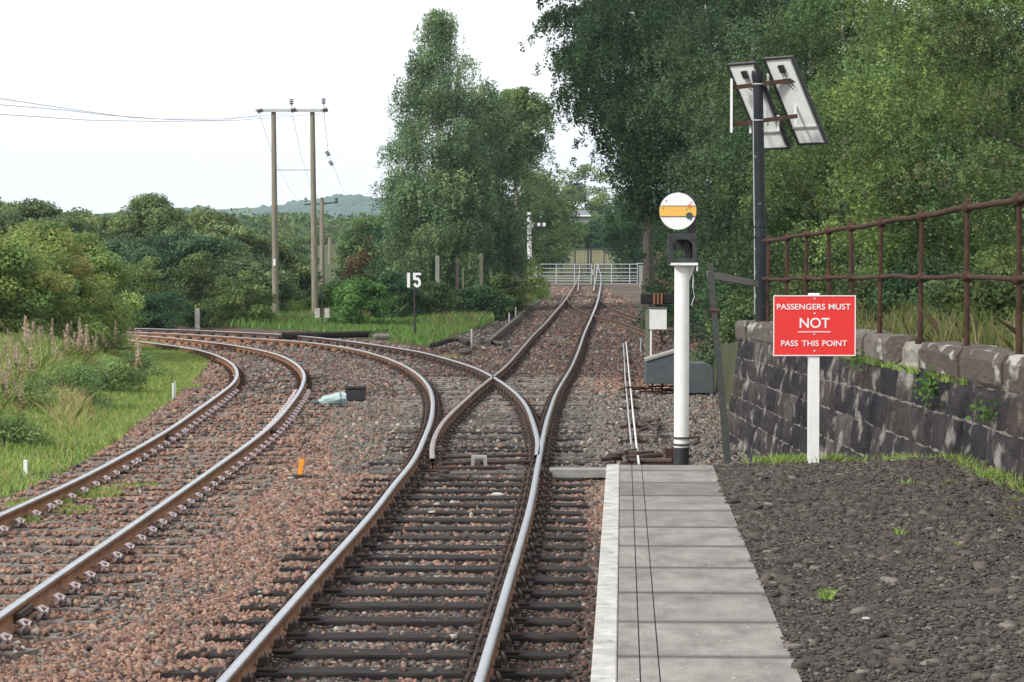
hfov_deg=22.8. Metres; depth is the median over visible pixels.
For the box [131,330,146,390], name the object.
willowherb
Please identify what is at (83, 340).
willowherb
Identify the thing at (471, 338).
marker peg
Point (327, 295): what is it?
bramble bush
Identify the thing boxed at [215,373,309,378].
railway sleeper
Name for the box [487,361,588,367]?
railway sleeper
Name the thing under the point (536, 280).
leafy shrub
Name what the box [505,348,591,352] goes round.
railway sleeper
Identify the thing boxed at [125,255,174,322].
leafy shrub
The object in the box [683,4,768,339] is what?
birch tree
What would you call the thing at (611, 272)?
field gate
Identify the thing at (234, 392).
railway sleeper
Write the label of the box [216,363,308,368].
railway sleeper
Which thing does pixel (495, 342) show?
old timber
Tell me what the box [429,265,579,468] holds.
rail
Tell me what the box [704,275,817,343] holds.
leafy shrub
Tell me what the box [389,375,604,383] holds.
railway sleeper
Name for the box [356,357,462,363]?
railway sleeper
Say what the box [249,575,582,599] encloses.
railway sleeper
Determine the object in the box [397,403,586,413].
railway sleeper
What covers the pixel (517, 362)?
railway sleeper
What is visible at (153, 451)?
railway sleeper
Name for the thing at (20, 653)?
railway sleeper
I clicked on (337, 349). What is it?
railway sleeper
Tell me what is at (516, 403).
railway sleeper
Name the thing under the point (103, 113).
overhead wire
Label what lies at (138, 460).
railway sleeper
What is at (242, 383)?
railway sleeper
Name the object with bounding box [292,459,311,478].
marker flag
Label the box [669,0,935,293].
birch tree
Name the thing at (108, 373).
weed clump
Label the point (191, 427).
railway sleeper
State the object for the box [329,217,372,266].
leafy tree
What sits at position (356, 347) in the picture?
railway sleeper
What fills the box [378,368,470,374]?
railway sleeper
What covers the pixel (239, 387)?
railway sleeper
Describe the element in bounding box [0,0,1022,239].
sky
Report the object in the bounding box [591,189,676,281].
leafy tree
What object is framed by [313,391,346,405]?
plastic canister
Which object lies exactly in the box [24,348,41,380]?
willowherb
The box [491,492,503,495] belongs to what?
pale pebble
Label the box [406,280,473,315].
bramble bush
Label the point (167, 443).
railway sleeper
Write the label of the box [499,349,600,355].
railway sleeper
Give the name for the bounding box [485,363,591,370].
railway sleeper
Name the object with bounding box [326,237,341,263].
power pole
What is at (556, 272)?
field gate
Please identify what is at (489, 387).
railway sleeper
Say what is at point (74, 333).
willowherb
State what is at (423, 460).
railway sleeper
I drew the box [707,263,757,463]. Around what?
leaning strut
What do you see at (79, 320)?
willowherb
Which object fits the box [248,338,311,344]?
railway sleeper
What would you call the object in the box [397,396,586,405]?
railway sleeper
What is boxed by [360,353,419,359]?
railway sleeper
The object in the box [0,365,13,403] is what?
willowherb
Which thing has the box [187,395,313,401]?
railway sleeper
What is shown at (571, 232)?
leafy tree
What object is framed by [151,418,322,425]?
railway sleeper
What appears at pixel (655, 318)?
signal cabinet
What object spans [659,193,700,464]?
disc signal
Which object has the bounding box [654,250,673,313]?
dry shrub
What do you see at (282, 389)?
railway sleeper
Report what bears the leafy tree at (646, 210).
on the ground at (630, 290)
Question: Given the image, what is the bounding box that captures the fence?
[547,248,630,275]
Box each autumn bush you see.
[0,219,145,346]
[0,229,75,337]
[43,230,148,349]
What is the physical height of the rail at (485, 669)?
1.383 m
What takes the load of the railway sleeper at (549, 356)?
on the ground at (630, 290)
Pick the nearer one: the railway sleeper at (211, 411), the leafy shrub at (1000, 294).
the leafy shrub at (1000, 294)
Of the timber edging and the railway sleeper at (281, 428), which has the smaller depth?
the railway sleeper at (281, 428)
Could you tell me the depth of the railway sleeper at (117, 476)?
29.77 m
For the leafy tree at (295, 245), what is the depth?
174.38 m
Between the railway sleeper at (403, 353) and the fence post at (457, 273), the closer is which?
the railway sleeper at (403, 353)
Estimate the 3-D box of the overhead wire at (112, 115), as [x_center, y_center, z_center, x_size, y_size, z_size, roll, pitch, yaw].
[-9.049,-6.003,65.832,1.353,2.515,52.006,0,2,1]
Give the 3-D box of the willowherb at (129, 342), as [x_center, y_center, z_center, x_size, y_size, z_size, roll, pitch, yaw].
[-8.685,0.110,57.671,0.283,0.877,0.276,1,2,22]
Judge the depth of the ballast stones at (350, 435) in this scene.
37.27 m
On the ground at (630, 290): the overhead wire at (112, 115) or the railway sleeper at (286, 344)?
the railway sleeper at (286, 344)
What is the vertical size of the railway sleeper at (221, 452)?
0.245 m
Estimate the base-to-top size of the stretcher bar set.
0.150 m
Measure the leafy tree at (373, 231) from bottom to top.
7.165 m
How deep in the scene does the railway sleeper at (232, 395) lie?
45.57 m
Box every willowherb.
[0,360,10,399]
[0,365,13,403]
[0,384,7,412]
[2,371,12,408]
[3,340,8,356]
[10,378,25,407]
[12,340,17,362]
[13,342,26,384]
[14,379,28,418]
[22,325,28,354]
[23,320,31,349]
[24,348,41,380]
[31,322,36,344]
[49,338,57,358]
[61,323,71,357]
[68,320,72,339]
[68,332,77,352]
[72,330,83,355]
[75,317,84,342]
[75,323,88,354]
[77,322,88,352]
[80,324,94,362]
[92,337,100,355]
[93,331,100,349]
[101,332,111,354]
[111,320,120,356]
[124,327,135,359]
[130,344,141,367]
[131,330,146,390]
[132,329,144,382]
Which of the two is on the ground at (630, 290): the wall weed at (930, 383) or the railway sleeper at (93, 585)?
the railway sleeper at (93, 585)
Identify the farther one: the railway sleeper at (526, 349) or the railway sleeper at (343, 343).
the railway sleeper at (343, 343)
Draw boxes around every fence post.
[435,256,438,282]
[456,258,458,289]
[462,268,463,288]
[479,254,482,286]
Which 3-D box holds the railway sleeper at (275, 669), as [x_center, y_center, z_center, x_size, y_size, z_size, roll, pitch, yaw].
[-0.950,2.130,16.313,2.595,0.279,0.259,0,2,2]
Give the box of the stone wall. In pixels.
[728,320,1023,479]
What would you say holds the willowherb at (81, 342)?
on the ground at (630, 290)
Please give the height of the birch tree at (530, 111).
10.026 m
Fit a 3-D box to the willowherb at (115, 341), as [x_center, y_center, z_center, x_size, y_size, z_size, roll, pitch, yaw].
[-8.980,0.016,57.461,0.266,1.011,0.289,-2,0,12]
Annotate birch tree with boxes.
[362,8,508,297]
[423,76,547,297]
[478,86,566,285]
[625,0,852,341]
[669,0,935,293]
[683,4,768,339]
[695,8,800,259]
[805,0,901,271]
[893,0,1015,188]
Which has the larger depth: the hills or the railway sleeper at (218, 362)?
the hills
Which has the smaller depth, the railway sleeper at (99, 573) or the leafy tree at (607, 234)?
the railway sleeper at (99, 573)
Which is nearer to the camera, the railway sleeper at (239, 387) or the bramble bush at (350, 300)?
the railway sleeper at (239, 387)
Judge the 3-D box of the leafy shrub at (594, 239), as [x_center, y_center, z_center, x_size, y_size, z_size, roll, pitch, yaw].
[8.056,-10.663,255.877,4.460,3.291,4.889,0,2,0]
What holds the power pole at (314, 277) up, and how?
on the ground at (630, 290)
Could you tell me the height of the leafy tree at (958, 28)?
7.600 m
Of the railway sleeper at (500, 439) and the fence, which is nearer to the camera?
the railway sleeper at (500, 439)
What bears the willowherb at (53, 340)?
on the ground at (630, 290)
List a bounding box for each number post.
[315,281,329,325]
[407,273,420,333]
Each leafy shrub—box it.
[102,288,164,327]
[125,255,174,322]
[134,288,204,328]
[165,250,236,323]
[190,269,277,327]
[284,285,307,305]
[507,250,549,298]
[559,221,592,249]
[571,220,608,249]
[631,250,710,335]
[654,257,673,292]
[667,272,715,330]
[689,271,770,367]
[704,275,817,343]
[770,262,858,317]
[807,266,926,318]
[851,156,954,283]
[856,254,963,323]
[883,264,1012,324]
[941,245,1023,326]
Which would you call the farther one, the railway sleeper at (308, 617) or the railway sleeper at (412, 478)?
the railway sleeper at (412, 478)
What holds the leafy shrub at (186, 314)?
on the ground at (630, 290)
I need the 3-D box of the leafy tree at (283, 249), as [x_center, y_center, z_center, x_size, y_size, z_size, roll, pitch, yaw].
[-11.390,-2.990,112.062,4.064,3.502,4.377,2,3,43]
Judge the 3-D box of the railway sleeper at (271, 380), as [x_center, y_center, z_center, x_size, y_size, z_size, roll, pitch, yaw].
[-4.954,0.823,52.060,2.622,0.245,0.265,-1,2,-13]
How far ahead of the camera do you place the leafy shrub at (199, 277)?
86.76 m
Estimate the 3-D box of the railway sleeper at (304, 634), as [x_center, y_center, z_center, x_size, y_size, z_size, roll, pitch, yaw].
[-0.841,2.074,17.817,2.598,0.279,0.261,0,2,1]
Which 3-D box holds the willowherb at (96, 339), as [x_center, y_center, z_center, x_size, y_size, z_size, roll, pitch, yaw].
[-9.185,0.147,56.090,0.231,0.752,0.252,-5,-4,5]
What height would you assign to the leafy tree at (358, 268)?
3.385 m
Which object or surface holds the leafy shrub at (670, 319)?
on the ground at (630, 290)
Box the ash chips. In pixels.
[709,455,1023,681]
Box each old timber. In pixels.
[281,329,390,338]
[429,337,470,347]
[478,340,505,344]
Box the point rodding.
[619,342,646,463]
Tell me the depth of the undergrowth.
47.89 m
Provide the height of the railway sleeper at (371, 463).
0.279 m
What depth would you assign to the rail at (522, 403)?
64.18 m
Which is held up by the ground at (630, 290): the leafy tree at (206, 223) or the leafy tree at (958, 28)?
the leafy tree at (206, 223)
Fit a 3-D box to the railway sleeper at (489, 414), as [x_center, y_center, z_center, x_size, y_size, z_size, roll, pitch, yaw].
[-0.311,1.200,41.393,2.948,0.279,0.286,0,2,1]
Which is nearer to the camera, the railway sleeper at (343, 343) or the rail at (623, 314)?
the railway sleeper at (343, 343)
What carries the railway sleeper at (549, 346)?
on the ground at (630, 290)
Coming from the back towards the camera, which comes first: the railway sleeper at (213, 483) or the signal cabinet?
the signal cabinet
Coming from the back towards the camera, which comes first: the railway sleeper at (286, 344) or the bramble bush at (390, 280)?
the bramble bush at (390, 280)
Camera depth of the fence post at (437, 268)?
97.89 m
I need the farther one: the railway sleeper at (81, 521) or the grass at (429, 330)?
the grass at (429, 330)
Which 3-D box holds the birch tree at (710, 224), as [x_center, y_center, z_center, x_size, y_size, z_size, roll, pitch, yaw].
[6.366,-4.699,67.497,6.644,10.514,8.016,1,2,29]
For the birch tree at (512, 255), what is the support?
on the ground at (630, 290)
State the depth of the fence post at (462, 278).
100.94 m
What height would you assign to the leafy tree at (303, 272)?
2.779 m
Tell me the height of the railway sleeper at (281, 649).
0.279 m
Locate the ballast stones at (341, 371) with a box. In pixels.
[176,349,717,399]
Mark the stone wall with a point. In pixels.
(868, 410)
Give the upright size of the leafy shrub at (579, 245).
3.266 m
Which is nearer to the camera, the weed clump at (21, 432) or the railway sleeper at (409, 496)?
the railway sleeper at (409, 496)
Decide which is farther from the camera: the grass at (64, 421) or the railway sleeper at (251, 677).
the grass at (64, 421)
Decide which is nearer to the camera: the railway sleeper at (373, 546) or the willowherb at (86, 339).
the railway sleeper at (373, 546)
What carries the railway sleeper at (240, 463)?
on the ground at (630, 290)
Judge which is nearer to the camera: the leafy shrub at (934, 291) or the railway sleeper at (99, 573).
the railway sleeper at (99, 573)
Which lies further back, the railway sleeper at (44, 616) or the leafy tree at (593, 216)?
the leafy tree at (593, 216)
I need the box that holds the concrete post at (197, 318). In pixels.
[195,308,199,329]
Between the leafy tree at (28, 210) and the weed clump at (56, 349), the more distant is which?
the leafy tree at (28, 210)
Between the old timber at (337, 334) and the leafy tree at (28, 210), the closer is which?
the old timber at (337, 334)
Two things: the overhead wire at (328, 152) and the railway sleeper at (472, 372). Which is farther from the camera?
the overhead wire at (328, 152)
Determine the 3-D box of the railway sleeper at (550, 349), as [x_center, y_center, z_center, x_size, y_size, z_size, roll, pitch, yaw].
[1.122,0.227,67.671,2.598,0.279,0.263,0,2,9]
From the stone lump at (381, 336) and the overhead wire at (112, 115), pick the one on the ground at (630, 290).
the stone lump at (381, 336)
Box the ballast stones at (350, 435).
[69,394,751,471]
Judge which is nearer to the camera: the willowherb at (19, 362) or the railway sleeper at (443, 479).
the railway sleeper at (443, 479)
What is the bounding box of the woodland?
[59,208,393,244]
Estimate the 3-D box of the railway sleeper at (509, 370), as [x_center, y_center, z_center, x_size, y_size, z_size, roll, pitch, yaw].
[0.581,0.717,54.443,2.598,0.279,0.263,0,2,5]
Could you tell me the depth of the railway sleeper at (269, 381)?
51.51 m
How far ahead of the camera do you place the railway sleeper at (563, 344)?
70.86 m
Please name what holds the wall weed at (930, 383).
attached to the stone wall
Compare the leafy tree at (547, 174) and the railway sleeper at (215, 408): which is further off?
the leafy tree at (547, 174)
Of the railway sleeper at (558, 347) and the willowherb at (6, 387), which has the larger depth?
the railway sleeper at (558, 347)
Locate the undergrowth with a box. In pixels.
[0,331,95,409]
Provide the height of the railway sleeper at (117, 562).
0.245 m
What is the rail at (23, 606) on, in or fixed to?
on the ground at (630, 290)
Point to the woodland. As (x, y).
(293, 226)
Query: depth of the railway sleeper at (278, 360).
59.22 m
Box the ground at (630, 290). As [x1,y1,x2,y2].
[0,244,774,679]
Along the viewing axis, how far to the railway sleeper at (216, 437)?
36.44 m
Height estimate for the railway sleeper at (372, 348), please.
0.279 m
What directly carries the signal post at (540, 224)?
on the ground at (630, 290)
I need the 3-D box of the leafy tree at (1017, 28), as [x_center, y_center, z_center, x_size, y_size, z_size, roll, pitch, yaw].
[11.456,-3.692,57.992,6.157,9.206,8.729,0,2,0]
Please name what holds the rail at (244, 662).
on the railway sleeper at (480, 380)
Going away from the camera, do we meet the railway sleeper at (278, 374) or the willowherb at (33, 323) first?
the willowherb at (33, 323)
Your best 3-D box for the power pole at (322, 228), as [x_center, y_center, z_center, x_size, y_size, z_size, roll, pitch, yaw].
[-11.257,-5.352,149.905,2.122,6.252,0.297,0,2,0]
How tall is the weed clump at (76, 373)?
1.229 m
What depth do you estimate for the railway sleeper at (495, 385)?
48.48 m
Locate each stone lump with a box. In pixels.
[373,334,389,339]
[458,348,471,354]
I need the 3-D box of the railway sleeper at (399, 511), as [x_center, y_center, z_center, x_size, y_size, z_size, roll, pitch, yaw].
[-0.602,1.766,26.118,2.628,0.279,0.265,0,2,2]
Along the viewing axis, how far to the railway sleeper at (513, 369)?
55.49 m
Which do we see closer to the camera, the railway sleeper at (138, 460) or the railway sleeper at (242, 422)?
the railway sleeper at (138, 460)
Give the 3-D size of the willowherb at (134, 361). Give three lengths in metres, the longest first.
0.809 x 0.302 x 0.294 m
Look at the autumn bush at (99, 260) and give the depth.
64.52 m
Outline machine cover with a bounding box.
[626,349,713,393]
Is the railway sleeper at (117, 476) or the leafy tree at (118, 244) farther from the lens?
the leafy tree at (118, 244)
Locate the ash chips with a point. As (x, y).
(769, 483)
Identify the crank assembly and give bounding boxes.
[601,448,673,464]
[636,417,665,440]
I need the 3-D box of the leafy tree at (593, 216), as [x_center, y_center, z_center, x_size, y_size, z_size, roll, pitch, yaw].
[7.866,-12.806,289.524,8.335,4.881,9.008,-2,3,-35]
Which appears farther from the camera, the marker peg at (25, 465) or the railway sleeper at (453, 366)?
the railway sleeper at (453, 366)
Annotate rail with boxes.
[0,334,306,638]
[0,339,239,531]
[106,331,434,681]
[112,328,539,457]
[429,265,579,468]
[473,265,601,681]
[566,298,662,342]
[597,297,673,330]
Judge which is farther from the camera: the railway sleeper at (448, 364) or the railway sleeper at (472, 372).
the railway sleeper at (448, 364)
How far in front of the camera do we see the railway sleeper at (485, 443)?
35.32 m
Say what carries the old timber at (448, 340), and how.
on the ground at (630, 290)
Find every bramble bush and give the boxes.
[300,280,363,308]
[325,274,397,325]
[367,270,425,319]
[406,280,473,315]
[440,284,517,319]
[477,272,533,317]
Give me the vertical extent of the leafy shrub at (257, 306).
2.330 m
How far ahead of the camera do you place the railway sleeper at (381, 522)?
24.53 m
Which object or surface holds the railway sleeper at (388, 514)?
on the ground at (630, 290)
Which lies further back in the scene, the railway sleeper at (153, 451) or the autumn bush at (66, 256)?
the autumn bush at (66, 256)
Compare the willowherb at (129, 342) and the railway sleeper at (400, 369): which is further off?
the willowherb at (129, 342)
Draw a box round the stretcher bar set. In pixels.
[430,446,535,480]
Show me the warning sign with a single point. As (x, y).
(813, 327)
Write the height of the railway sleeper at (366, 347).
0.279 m
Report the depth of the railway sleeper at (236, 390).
46.95 m
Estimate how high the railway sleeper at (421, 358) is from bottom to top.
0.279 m
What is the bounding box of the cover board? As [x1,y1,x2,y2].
[549,467,605,477]
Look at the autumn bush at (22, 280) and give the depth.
56.68 m
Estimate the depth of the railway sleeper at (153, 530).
23.82 m
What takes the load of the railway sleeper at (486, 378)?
on the ground at (630, 290)
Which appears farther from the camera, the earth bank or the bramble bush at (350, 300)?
the bramble bush at (350, 300)
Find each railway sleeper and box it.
[0,492,246,505]
[0,503,231,518]
[0,525,204,540]
[0,534,195,550]
[0,542,181,558]
[0,551,172,567]
[0,561,158,578]
[0,571,146,588]
[0,581,131,600]
[0,593,119,612]
[0,632,38,658]
[1,498,238,510]
[10,517,214,532]
[13,618,84,641]
[20,486,253,498]
[26,481,262,492]
[26,605,103,625]
[30,510,221,525]
[42,475,267,487]
[50,470,273,482]
[61,465,277,476]
[74,460,283,471]
[86,452,292,463]
[91,457,286,467]
[96,448,295,458]
[104,444,301,454]
[111,441,304,449]
[119,437,307,446]
[126,433,310,442]
[132,429,314,438]
[145,424,318,433]
[148,421,318,428]
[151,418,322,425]
[155,427,315,435]
[160,650,565,681]
[162,412,325,419]
[163,415,323,423]
[170,407,329,413]
[173,409,326,417]
[177,632,568,663]
[178,404,329,411]
[180,402,331,409]
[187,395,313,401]
[192,397,306,404]
[193,391,317,397]
[196,393,315,399]
[197,387,336,393]
[197,389,326,395]
[197,400,319,406]
[199,385,336,391]
[202,383,336,389]
[205,367,323,372]
[205,616,576,646]
[206,369,327,374]
[206,370,327,375]
[206,372,327,377]
[206,375,319,380]
[207,670,511,681]
[209,361,304,365]
[209,376,331,381]
[213,380,334,385]
[213,601,573,629]
[214,359,303,363]
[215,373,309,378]
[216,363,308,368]
[219,378,335,383]
[225,382,321,387]
[240,587,581,613]
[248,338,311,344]
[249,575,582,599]
[270,341,337,346]
[272,563,589,586]
[279,552,588,575]
[284,541,578,564]
[288,342,345,347]
[293,532,582,552]
[294,344,360,350]
[304,346,375,351]
[305,523,581,543]
[307,345,368,350]
[316,347,382,353]
[317,514,587,534]
[325,499,580,517]
[326,506,586,525]
[330,349,398,355]
[331,351,405,356]
[337,352,413,358]
[340,348,391,353]
[342,485,583,502]
[342,492,587,509]
[348,354,425,361]
[352,479,584,495]
[353,356,430,362]
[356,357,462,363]
[359,359,440,365]
[359,473,588,488]
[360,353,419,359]
[362,467,582,482]
[369,360,473,365]
[369,362,450,368]
[369,452,584,465]
[369,461,552,475]
[372,456,579,470]
[373,363,455,369]
[376,448,596,461]
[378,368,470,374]
[380,366,492,373]
[381,365,486,371]
[384,371,597,378]
[385,436,585,448]
[386,420,589,431]
[386,440,580,452]
[387,430,583,441]
[387,433,589,445]
[387,444,594,456]
[388,373,593,380]
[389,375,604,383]
[392,423,583,434]
[393,381,600,388]
[393,382,592,391]
[394,426,583,437]
[395,393,587,402]
[396,370,474,376]
[396,377,596,384]
[396,379,597,386]
[397,385,591,393]
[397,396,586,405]
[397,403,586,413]
[398,389,595,397]
[398,391,586,399]
[398,412,596,422]
[398,414,582,424]
[400,398,585,407]
[401,417,587,427]
[402,406,582,416]
[402,409,591,418]
[403,387,594,394]
[407,401,590,410]
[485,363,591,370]
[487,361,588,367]
[489,359,582,365]
[490,357,592,362]
[492,368,594,374]
[496,365,597,371]
[497,353,595,359]
[498,351,599,356]
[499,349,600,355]
[501,355,599,360]
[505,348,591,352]
[507,343,591,348]
[507,346,595,351]
[509,341,600,346]
[509,344,598,350]
[515,337,597,341]
[524,340,597,345]
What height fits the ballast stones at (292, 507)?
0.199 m
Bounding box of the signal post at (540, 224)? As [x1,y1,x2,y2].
[524,212,545,278]
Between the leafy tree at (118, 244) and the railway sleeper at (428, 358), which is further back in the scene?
the leafy tree at (118, 244)
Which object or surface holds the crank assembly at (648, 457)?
on the ground at (630, 290)
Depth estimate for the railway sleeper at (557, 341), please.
73.00 m
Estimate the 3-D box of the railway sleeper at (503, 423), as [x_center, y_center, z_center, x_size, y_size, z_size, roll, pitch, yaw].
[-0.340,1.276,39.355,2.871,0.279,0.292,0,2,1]
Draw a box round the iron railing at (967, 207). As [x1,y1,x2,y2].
[762,191,1023,353]
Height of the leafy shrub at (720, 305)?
2.599 m
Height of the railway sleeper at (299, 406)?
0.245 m
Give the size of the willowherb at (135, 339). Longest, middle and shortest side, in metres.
1.141 x 0.325 x 0.298 m
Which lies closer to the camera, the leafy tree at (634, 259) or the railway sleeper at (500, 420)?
the railway sleeper at (500, 420)
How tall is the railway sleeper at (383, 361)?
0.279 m
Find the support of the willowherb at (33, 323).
on the ground at (630, 290)
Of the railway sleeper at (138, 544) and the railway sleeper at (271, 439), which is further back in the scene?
the railway sleeper at (271, 439)
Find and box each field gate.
[539,264,591,283]
[594,264,637,283]
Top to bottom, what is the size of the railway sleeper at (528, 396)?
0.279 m
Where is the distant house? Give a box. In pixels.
[569,210,590,222]
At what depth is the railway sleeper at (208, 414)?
40.30 m
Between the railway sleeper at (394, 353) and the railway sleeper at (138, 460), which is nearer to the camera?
the railway sleeper at (138, 460)
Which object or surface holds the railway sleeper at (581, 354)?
on the ground at (630, 290)
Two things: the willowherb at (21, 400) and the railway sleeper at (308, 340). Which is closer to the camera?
the willowherb at (21, 400)
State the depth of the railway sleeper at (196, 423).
38.29 m
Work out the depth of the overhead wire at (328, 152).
102.02 m
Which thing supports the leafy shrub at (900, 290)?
on the earth bank
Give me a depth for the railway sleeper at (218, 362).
58.52 m
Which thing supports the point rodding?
on the ground at (630, 290)
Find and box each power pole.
[255,98,327,314]
[304,197,338,283]
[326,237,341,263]
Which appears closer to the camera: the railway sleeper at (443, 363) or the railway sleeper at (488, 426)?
the railway sleeper at (488, 426)
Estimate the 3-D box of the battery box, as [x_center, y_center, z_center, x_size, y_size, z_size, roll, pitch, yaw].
[-2.774,0.929,44.955,0.380,0.254,0.280,0,2,-4]
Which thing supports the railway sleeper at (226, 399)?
on the ground at (630, 290)
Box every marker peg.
[23,460,27,475]
[172,383,173,399]
[174,381,175,397]
[470,329,471,348]
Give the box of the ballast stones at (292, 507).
[0,466,605,580]
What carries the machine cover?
on the ground at (630, 290)
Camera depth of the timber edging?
83.20 m
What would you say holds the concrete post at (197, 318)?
on the ground at (630, 290)
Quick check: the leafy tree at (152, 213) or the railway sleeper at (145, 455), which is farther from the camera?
the leafy tree at (152, 213)
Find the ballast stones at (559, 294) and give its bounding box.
[530,286,634,304]
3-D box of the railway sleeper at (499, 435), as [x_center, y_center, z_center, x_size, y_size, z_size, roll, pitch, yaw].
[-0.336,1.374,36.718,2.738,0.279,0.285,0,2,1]
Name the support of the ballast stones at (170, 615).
on the ground at (630, 290)
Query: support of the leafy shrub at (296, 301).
on the ground at (630, 290)
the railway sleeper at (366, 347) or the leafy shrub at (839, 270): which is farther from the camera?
the railway sleeper at (366, 347)
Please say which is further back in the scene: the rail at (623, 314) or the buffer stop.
the rail at (623, 314)
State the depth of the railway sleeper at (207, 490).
27.73 m
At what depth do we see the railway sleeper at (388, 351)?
64.87 m
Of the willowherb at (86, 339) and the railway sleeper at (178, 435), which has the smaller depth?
the railway sleeper at (178, 435)
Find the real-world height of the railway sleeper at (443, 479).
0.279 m
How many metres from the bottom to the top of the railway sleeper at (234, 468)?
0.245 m
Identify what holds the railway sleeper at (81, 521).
on the ground at (630, 290)
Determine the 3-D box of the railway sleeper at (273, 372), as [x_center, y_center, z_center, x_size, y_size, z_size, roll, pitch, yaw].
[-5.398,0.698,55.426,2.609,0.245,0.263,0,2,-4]
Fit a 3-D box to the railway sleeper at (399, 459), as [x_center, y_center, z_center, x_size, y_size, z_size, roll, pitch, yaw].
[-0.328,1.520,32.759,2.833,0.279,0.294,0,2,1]
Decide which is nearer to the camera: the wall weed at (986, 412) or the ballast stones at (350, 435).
the wall weed at (986, 412)
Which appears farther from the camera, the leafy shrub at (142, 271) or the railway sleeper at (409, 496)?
the leafy shrub at (142, 271)
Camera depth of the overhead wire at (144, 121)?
65.58 m
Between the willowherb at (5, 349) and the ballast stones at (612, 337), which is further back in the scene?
the ballast stones at (612, 337)
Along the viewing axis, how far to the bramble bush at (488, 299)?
92.75 m
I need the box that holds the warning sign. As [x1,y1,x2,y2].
[773,293,855,463]
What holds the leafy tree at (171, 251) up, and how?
on the ground at (630, 290)
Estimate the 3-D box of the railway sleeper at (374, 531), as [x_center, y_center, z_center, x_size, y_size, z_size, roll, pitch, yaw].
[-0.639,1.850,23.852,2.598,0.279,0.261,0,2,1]
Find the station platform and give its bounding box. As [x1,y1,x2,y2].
[590,464,801,681]
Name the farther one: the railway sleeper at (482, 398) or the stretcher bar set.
the railway sleeper at (482, 398)
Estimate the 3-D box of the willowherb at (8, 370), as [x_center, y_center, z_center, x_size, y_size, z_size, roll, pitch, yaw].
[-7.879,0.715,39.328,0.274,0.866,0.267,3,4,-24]
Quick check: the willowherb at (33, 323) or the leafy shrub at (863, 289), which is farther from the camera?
the willowherb at (33, 323)
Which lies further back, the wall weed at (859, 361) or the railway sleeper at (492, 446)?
the railway sleeper at (492, 446)
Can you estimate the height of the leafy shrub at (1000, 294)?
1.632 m
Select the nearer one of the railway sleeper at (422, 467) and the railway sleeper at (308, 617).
the railway sleeper at (308, 617)
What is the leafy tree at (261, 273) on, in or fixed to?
on the ground at (630, 290)
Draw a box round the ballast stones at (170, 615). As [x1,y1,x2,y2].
[0,573,597,681]
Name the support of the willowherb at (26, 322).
on the ground at (630, 290)
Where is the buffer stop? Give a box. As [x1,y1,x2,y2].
[640,293,709,330]
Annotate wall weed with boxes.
[844,349,869,370]
[905,364,944,416]
[965,392,998,425]
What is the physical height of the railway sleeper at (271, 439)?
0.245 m
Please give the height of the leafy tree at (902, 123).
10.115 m
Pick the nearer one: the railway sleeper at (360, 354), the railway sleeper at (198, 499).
the railway sleeper at (198, 499)
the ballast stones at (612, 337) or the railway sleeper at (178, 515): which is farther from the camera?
the ballast stones at (612, 337)
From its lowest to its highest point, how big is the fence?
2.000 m
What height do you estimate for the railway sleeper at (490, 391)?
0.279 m
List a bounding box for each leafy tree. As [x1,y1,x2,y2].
[0,197,92,236]
[59,206,112,232]
[88,192,196,243]
[100,231,154,307]
[111,227,268,307]
[153,204,278,260]
[198,249,300,313]
[255,234,306,278]
[278,235,319,267]
[278,251,323,298]
[293,235,338,244]
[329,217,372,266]
[331,214,383,283]
[339,237,389,293]
[363,192,434,292]
[371,171,531,290]
[508,168,571,273]
[517,0,729,318]
[517,171,589,279]
[533,238,570,263]
[542,0,845,332]
[556,163,615,217]
[560,208,605,228]
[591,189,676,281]
[594,184,659,271]
[622,36,775,293]
[720,0,1002,281]
[753,1,972,270]
[767,0,1023,290]
[823,1,1010,264]
[839,0,1023,281]
[899,4,1023,267]
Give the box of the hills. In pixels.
[98,194,620,242]
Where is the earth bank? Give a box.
[689,316,1015,404]
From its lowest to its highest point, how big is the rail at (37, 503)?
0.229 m
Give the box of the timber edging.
[486,300,540,346]
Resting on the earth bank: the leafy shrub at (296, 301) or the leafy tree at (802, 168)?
the leafy tree at (802, 168)
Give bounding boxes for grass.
[0,298,1023,600]
[0,322,210,498]
[161,282,550,344]
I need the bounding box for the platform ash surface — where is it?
[726,461,1023,681]
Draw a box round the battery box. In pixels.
[345,386,365,400]
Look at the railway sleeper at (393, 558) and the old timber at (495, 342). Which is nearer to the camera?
the railway sleeper at (393, 558)
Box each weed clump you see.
[0,381,76,414]
[0,409,55,450]
[26,358,116,410]
[36,345,72,363]
[77,355,151,392]
[109,350,169,376]
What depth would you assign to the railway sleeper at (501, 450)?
33.96 m
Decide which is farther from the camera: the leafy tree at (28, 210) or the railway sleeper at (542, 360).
the leafy tree at (28, 210)
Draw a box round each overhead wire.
[0,98,257,120]
[0,104,284,118]
[0,114,316,121]
[324,116,343,190]
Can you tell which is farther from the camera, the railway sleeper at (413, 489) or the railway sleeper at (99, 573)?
the railway sleeper at (413, 489)
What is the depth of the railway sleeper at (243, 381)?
50.18 m
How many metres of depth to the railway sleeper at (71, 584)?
19.84 m
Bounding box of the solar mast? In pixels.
[726,55,828,321]
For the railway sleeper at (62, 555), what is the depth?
22.44 m
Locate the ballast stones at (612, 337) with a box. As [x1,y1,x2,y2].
[150,304,707,351]
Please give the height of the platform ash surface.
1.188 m
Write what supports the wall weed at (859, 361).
attached to the stone wall
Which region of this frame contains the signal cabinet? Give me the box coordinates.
[645,307,667,384]
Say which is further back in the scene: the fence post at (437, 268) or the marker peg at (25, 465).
the fence post at (437, 268)

